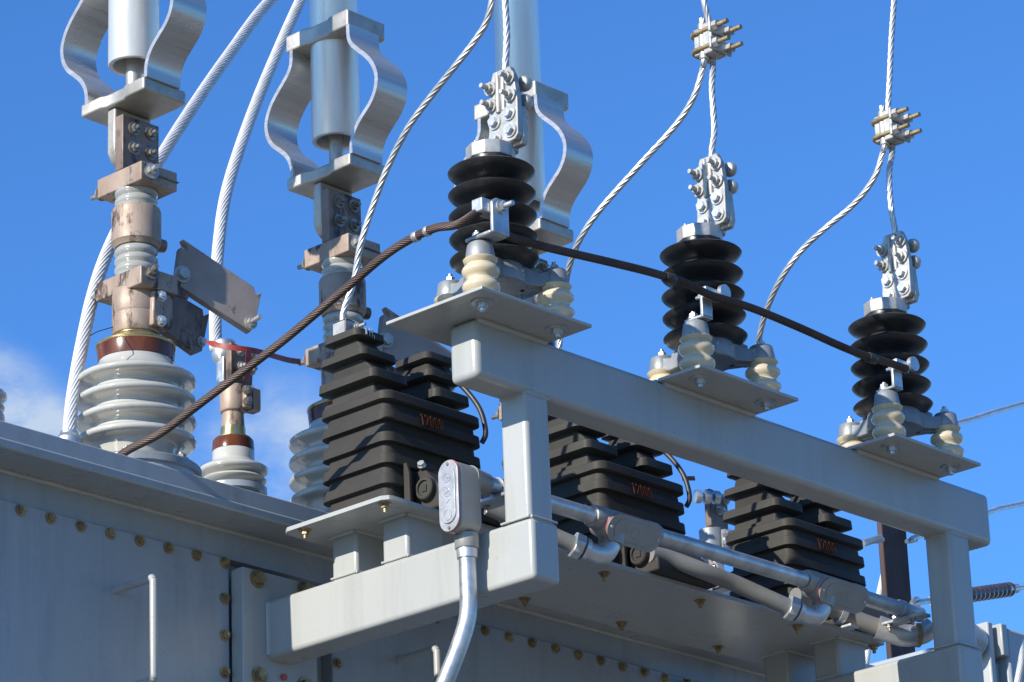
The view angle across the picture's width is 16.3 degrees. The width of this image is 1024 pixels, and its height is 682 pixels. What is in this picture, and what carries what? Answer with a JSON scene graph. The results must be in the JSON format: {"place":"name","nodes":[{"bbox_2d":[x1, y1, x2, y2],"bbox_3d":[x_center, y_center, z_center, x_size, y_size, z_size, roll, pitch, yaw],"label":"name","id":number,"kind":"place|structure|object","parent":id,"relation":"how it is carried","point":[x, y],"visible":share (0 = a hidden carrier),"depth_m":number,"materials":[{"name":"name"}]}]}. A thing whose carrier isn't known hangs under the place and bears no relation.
{"place":"outdoors","nodes":[
{"label":"outdoors","id":0,"kind":"place"},
{"bbox_2d":[340,0,494,313],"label":"conductor","id":1,"kind":"object","parent":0,"point":[448,74],"visible":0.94,"depth_m":6.05,"materials":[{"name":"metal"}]},
{"bbox_2d":[0,0,1023,663],"label":"sky","id":2,"kind":"structure","parent":0,"point":[797,103],"materials":[{"name":"blue"}]},
{"bbox_2d":[1014,640,1023,681],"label":"cable","id":3,"kind":"object","parent":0,"point":[1019,670],"visible":1,"depth_m":8.19,"materials":[{"name":"metal"}]},
{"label":"ground","id":4,"kind":"structure","parent":0,"visible":0},
{"bbox_2d":[874,522,920,658],"bbox_3d":[1.041,2.450,8.257,0.086,4.575,0.159,-20,-27,39],"label":"steel pole","id":5,"kind":"object","parent":4,"relation":"on","point":[894,567],"visible":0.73,"depth_m":9.00,"materials":[{"name":"metal"}]},
{"bbox_2d":[862,534,882,546],"bbox_3d":[0.897,0.498,8.925,0.073,0.043,0.018,15,-27,-38],"label":"guy rod","id":6,"kind":"object","parent":5,"relation":"attached to","point":[872,540],"visible":0.9,"depth_m":8.92,"materials":[{"name":"metal"}]},
{"bbox_2d":[909,582,1020,604],"bbox_3d":[1.198,0.678,9.461,0.044,0.313,0.968,-12,-23,23],"label":"strain insulator","id":7,"kind":"object","parent":5,"relation":"attached to","point":[991,591],"visible":0.59,"depth_m":9.63,"materials":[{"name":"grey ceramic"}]},
{"bbox_2d":[1011,585,1023,590],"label":"guy wire","id":8,"kind":"object","parent":7,"relation":"attached to","point":[1019,587],"visible":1,"depth_m":9.87,"materials":[{"name":"metal"}]},
{"bbox_2d":[909,401,1023,437],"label":"guy wire","id":9,"kind":"object","parent":5,"relation":"attached to","point":[989,413],"visible":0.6,"depth_m":9.82,"materials":[{"name":"metal"}]},
{"bbox_2d":[909,501,1023,541],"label":"guy wire","id":10,"kind":"object","parent":5,"relation":"attached to","point":[913,538],"visible":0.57,"depth_m":9.80,"materials":[{"name":"metal"}]},
{"bbox_2d":[870,622,1023,681],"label":"control cabinet","id":11,"kind":"object","parent":4,"relation":"on","point":[1000,644],"visible":0.41,"depth_m":8.57,"materials":[{"name":"grey metal"}]},
{"bbox_2d":[865,574,881,663],"bbox_3d":[0.972,0.753,9.599,0.025,0.414,0.197,10,-24,-30],"label":"cable","id":12,"kind":"object","parent":11,"relation":"attached to","point":[868,651],"visible":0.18,"depth_m":9.59,"materials":[{"name":"metal"}]},
{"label":"concrete pad","id":13,"kind":"structure","parent":0,"visible":0},
{"bbox_2d":[0,411,873,681],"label":"transformer tank","id":14,"kind":"object","parent":13,"relation":"on","point":[115,567],"visible":0.8,"depth_m":5.90,"materials":[{"name":"grey metal"}]},
{"bbox_2d":[0,388,6,412],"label":"bushing","id":15,"kind":"object","parent":14,"relation":"on","point":[3,397],"visible":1,"depth_m":5.90,"materials":[{"name":"grey ceramic"}]},
{"bbox_2d":[57,429,82,443],"bbox_3d":[-0.761,0.207,6.146,0.051,0.111,0.050,-20,-27,39],"label":"cable fitting","id":16,"kind":"object","parent":14,"relation":"attached to","point":[72,434],"visible":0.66,"depth_m":6.15,"materials":[{"name":"metal"}]},
{"bbox_2d":[62,0,278,429],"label":"cable","id":17,"kind":"object","parent":16,"relation":"attached to","point":[191,109],"visible":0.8,"depth_m":6.51,"materials":[{"name":"metal"}]},
{"bbox_2d":[60,0,261,476],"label":"bushing","id":18,"kind":"object","parent":14,"relation":"on","point":[137,384],"visible":0.93,"depth_m":6.40,"materials":[{"name":"grey ceramic"}]},
{"bbox_2d":[200,342,268,484],"bbox_3d":[-0.523,0.144,6.704,0.132,0.283,0.132,-20,-27,39],"label":"bushing","id":19,"kind":"object","parent":14,"relation":"on","point":[233,454],"visible":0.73,"depth_m":6.67,"materials":[{"name":"grey ceramic"}]},
{"bbox_2d":[211,338,235,382],"bbox_3d":[-0.543,0.041,6.742,0.047,0.088,0.047,-20,-27,39],"label":"cable lug","id":20,"kind":"object","parent":19,"relation":"attached to","point":[218,357],"visible":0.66,"depth_m":6.73,"materials":[{"name":"metal"}]},
{"bbox_2d":[209,0,306,352],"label":"cable","id":21,"kind":"object","parent":20,"relation":"attached to","point":[237,154],"visible":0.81,"depth_m":7.29,"materials":[{"name":"metal"}]},
{"bbox_2d":[205,340,300,381],"bbox_3d":[-0.436,0.049,6.431,0.074,0.125,0.266,-17,-25,33],"label":"warning tape","id":22,"kind":"object","parent":19,"relation":"attached to","point":[249,351],"visible":0.85,"depth_m":6.34,"materials":[{"name":"red plastic"}]},
{"bbox_2d":[264,0,454,512],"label":"bushing","id":23,"kind":"object","parent":14,"relation":"on","point":[329,45],"visible":0.47,"depth_m":6.82,"materials":[{"name":"metal"}]},
{"bbox_2d":[118,209,908,455],"bbox_3d":[0.096,0.024,5.880,1.428,0.287,0.547,4,-22,-16],"label":"ground wire","id":24,"kind":"object","parent":14,"relation":"attached to","point":[323,307],"visible":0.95,"depth_m":5.81,"materials":[{"name":"brown metal"}]},
{"bbox_2d":[454,0,592,526],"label":"bushing","id":25,"kind":"object","parent":14,"relation":"on","point":[552,202],"visible":0.07,"depth_m":7.25,"materials":[{"name":"metal"}]},
{"bbox_2d":[682,476,694,480],"bbox_3d":[0.344,0.269,6.987,0.001,0.019,0.042,-20,-27,39],"label":"warning tape","id":26,"kind":"object","parent":25,"relation":"attached to","point":[691,478],"visible":0.64,"depth_m":6.99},
{"bbox_2d":[231,286,990,681],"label":"arrester frame","id":27,"kind":"object","parent":14,"relation":"attached to","point":[395,564],"visible":0.99,"depth_m":5.98,"materials":[{"name":"grey metal"}]},
{"bbox_2d":[319,313,505,527],"bbox_3d":[-0.162,0.134,6.005,0.232,0.376,0.240,-20,-27,39],"label":"voltage transformer","id":28,"kind":"object","parent":27,"relation":"on","point":[407,434],"visible":0.85,"depth_m":5.95,"materials":[{"name":"black plastic"}]},
{"bbox_2d":[442,366,487,443],"bbox_3d":[-0.096,0.099,6.102,0.117,0.182,0.027,-9,-22,18],"label":"jumper lead","id":29,"kind":"object","parent":28,"relation":"attached to","point":[472,398],"visible":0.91,"depth_m":6.08,"materials":[{"name":"black rubber"}]},
{"bbox_2d":[438,460,493,559],"bbox_3d":[-0.071,0.272,5.698,0.045,0.158,0.092,-20,-27,39],"label":"conduit fitting","id":30,"kind":"object","parent":27,"relation":"attached to","point":[463,487],"visible":1,"depth_m":5.67,"materials":[{"name":"grey metal"}]},
{"bbox_2d":[436,557,476,681],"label":"conduit","id":31,"kind":"object","parent":30,"relation":"attached to","point":[456,652],"visible":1,"depth_m":5.62,"materials":[{"name":"metal"}]},
{"bbox_2d":[488,477,596,523],"bbox_3d":[0.045,0.260,5.837,0.028,0.028,0.254,-20,-27,39],"label":"conduit","id":32,"kind":"object","parent":30,"relation":"attached to","point":[573,510],"visible":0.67,"depth_m":5.87,"materials":[{"name":"metal"}]},
{"bbox_2d":[585,505,663,552],"bbox_3d":[0.189,0.318,5.975,0.065,0.070,0.165,-20,-27,39],"label":"conduit fitting","id":33,"kind":"object","parent":32,"relation":"attached to","point":[630,531],"visible":1,"depth_m":5.95,"materials":[{"name":"grey metal"}]},
{"bbox_2d":[567,532,620,564],"bbox_3d":[0.139,0.345,5.928,0.098,0.052,0.046,6,-22,-21],"label":"angle connector","id":34,"kind":"object","parent":33,"relation":"attached to","point":[585,548],"visible":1,"depth_m":5.91,"materials":[{"name":"metal"}]},
{"bbox_2d":[484,505,576,551],"bbox_3d":[0.031,0.304,5.897,0.160,0.079,0.028,6,-22,-21],"label":"flexible conduit","id":35,"kind":"object","parent":34,"relation":"attached to","point":[566,541],"visible":0.31,"depth_m":5.90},
{"bbox_2d":[659,529,808,586],"bbox_3d":[0.378,0.374,6.172,0.028,0.028,0.397,-20,-27,39],"label":"conduit","id":36,"kind":"object","parent":33,"relation":"attached to","point":[728,557],"visible":0.94,"depth_m":6.16,"materials":[{"name":"metal"}]},
{"bbox_2d":[798,569,869,613],"bbox_3d":[0.573,0.450,6.363,0.065,0.070,0.165,-20,-27,39],"label":"conduit fitting","id":37,"kind":"object","parent":36,"relation":"attached to","point":[841,594],"visible":1,"depth_m":6.33,"materials":[{"name":"grey metal"}]},
{"bbox_2d":[781,596,830,625],"bbox_3d":[0.524,0.477,6.316,0.098,0.052,0.046,6,-22,-21],"label":"angle connector","id":38,"kind":"object","parent":37,"relation":"attached to","point":[815,614],"visible":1,"depth_m":6.30,"materials":[{"name":"metal"}]},
{"bbox_2d":[649,547,791,614],"bbox_3d":[0.363,0.420,6.263,0.279,0.099,0.037,8,-23,-25],"label":"flexible conduit","id":39,"kind":"object","parent":38,"relation":"attached to","point":[739,585],"visible":0.99,"depth_m":6.26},
{"bbox_2d":[710,561,729,592],"bbox_3d":[0.360,0.413,6.313,0.045,0.060,0.033,-20,-27,39],"label":"ring clamp","id":40,"kind":"object","parent":39,"relation":"attached to","point":[718,589],"visible":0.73,"depth_m":6.30,"materials":[{"name":"metal"}]},
{"bbox_2d":[866,591,925,621],"bbox_3d":[0.687,0.480,6.484,0.028,0.028,0.173,-20,-27,39],"label":"conduit","id":41,"kind":"object","parent":37,"relation":"attached to","point":[882,603],"visible":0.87,"depth_m":6.46,"materials":[{"name":"metal"}]},
{"bbox_2d":[481,477,504,512],"bbox_3d":[-0.017,0.244,5.763,0.091,0.052,0.040,-20,-27,39],"label":"conduit strap","id":42,"kind":"object","parent":27,"relation":"attached to","point":[491,502],"visible":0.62,"depth_m":5.76,"materials":[{"name":"metal"}]},
{"bbox_2d":[434,66,574,317],"bbox_3d":[-0.039,-0.250,5.750,0.233,0.438,0.231,-7,-21,11],"label":"surge arrester","id":43,"kind":"object","parent":27,"relation":"on","point":[491,177],"visible":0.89,"depth_m":5.74,"materials":[{"name":"ceramic"}]},
{"bbox_2d":[502,0,509,68],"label":"conductor","id":44,"kind":"object","parent":43,"relation":"attached to","point":[506,33],"visible":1,"depth_m":5.90,"materials":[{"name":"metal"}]},
{"bbox_2d":[548,415,716,589],"bbox_3d":[0.201,0.263,6.369,0.232,0.376,0.240,-20,-27,39],"label":"voltage transformer","id":45,"kind":"object","parent":27,"relation":"on","point":[587,468],"visible":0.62,"depth_m":6.32,"materials":[{"name":"black plastic"}]},
{"bbox_2d":[556,17,706,348],"bbox_3d":[0.189,-0.238,6.362,0.417,0.608,0.083,-20,-27,39],"label":"conductor","id":46,"kind":"object","parent":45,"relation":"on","point":[636,168],"visible":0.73,"depth_m":6.34,"materials":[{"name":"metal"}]},
{"bbox_2d":[690,18,742,63],"bbox_3d":[0.358,-0.532,6.333,0.094,0.070,0.058,-20,-27,39],"label":"parallel clamp","id":47,"kind":"object","parent":46,"relation":"attached to","point":[710,37],"visible":1,"depth_m":6.32,"materials":[{"name":"metal"}]},
{"bbox_2d":[663,452,691,507],"bbox_3d":[0.267,0.224,6.468,0.117,0.182,0.027,-9,-22,18],"label":"jumper lead","id":48,"kind":"object","parent":45,"relation":"attached to","point":[674,462],"visible":0.53,"depth_m":6.44,"materials":[{"name":"black rubber"}]},
{"bbox_2d":[647,153,780,390],"bbox_3d":[0.314,-0.111,6.155,0.225,0.438,0.234,-20,-27,39],"label":"surge arrester","id":49,"kind":"object","parent":27,"relation":"on","point":[705,330],"visible":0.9,"depth_m":6.10,"materials":[{"name":"black ceramic"}]},
{"bbox_2d":[701,0,716,155],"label":"conductor","id":50,"kind":"object","parent":49,"relation":"attached to","point":[712,77],"visible":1,"depth_m":6.28,"materials":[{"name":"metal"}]},
{"bbox_2d":[723,473,897,635],"bbox_3d":[0.559,0.382,6.732,0.232,0.376,0.240,-20,-27,39],"label":"voltage transformer","id":51,"kind":"object","parent":27,"relation":"on","point":[776,526],"visible":0.42,"depth_m":6.69,"materials":[{"name":"black plastic"}]},
{"bbox_2d":[755,105,886,343],"bbox_3d":[0.554,-0.109,6.731,0.059,0.594,0.417,16,-27,-39],"label":"conductor","id":52,"kind":"object","parent":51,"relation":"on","point":[825,228],"visible":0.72,"depth_m":6.71,"materials":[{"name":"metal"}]},
{"bbox_2d":[836,231,964,456],"bbox_3d":[0.672,0.013,6.516,0.225,0.438,0.234,-20,-27,39],"label":"surge arrester","id":53,"kind":"object","parent":27,"relation":"on","point":[888,326],"visible":0.94,"depth_m":6.46,"materials":[{"name":"black ceramic"}]},
{"bbox_2d":[885,0,897,232],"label":"conductor","id":54,"kind":"object","parent":53,"relation":"attached to","point":[890,200],"visible":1,"depth_m":6.73,"materials":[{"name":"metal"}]},
{"bbox_2d":[871,106,921,149],"bbox_3d":[0.714,-0.400,6.687,0.094,0.070,0.058,-20,-27,39],"label":"parallel clamp","id":55,"kind":"object","parent":54,"relation":"attached to","point":[890,125],"visible":1,"depth_m":6.68,"materials":[{"name":"metal"}]},
{"bbox_2d":[882,599,930,630],"bbox_3d":[0.715,0.496,6.501,0.091,0.052,0.028,-20,-27,39],"label":"conduit strap","id":56,"kind":"object","parent":27,"relation":"attached to","point":[904,618],"visible":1,"depth_m":6.49,"materials":[{"name":"metal"}]},
{"bbox_2d":[873,616,933,647],"bbox_3d":[0.721,0.532,6.555,0.121,0.057,0.047,2,-21,-10],"label":"angle connector","id":57,"kind":"object","parent":56,"relation":"attached to","point":[918,635],"visible":0.97,"depth_m":6.54,"materials":[{"name":"metal"}]},
{"bbox_2d":[789,588,879,635],"bbox_3d":[0.592,0.497,6.520,0.196,0.072,0.048,9,-23,-27],"label":"flexible conduit","id":58,"kind":"object","parent":57,"relation":"attached to","point":[867,623],"visible":0.48,"depth_m":6.53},
{"bbox_2d":[832,611,858,630],"bbox_3d":[0.604,0.497,6.537,0.044,0.060,0.037,-20,-27,39],"label":"ring clamp","id":59,"kind":"object","parent":58,"relation":"attached to","point":[842,619],"visible":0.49,"depth_m":6.52,"materials":[{"name":"metal"}]},
{"bbox_2d":[693,489,731,595],"bbox_3d":[0.408,0.442,7.270,0.132,0.283,0.132,10,-24,-29],"label":"bushing","id":60,"kind":"object","parent":14,"relation":"on","point":[715,530],"visible":0.25,"depth_m":7.27,"materials":[{"name":"grey metal"}]}
]}

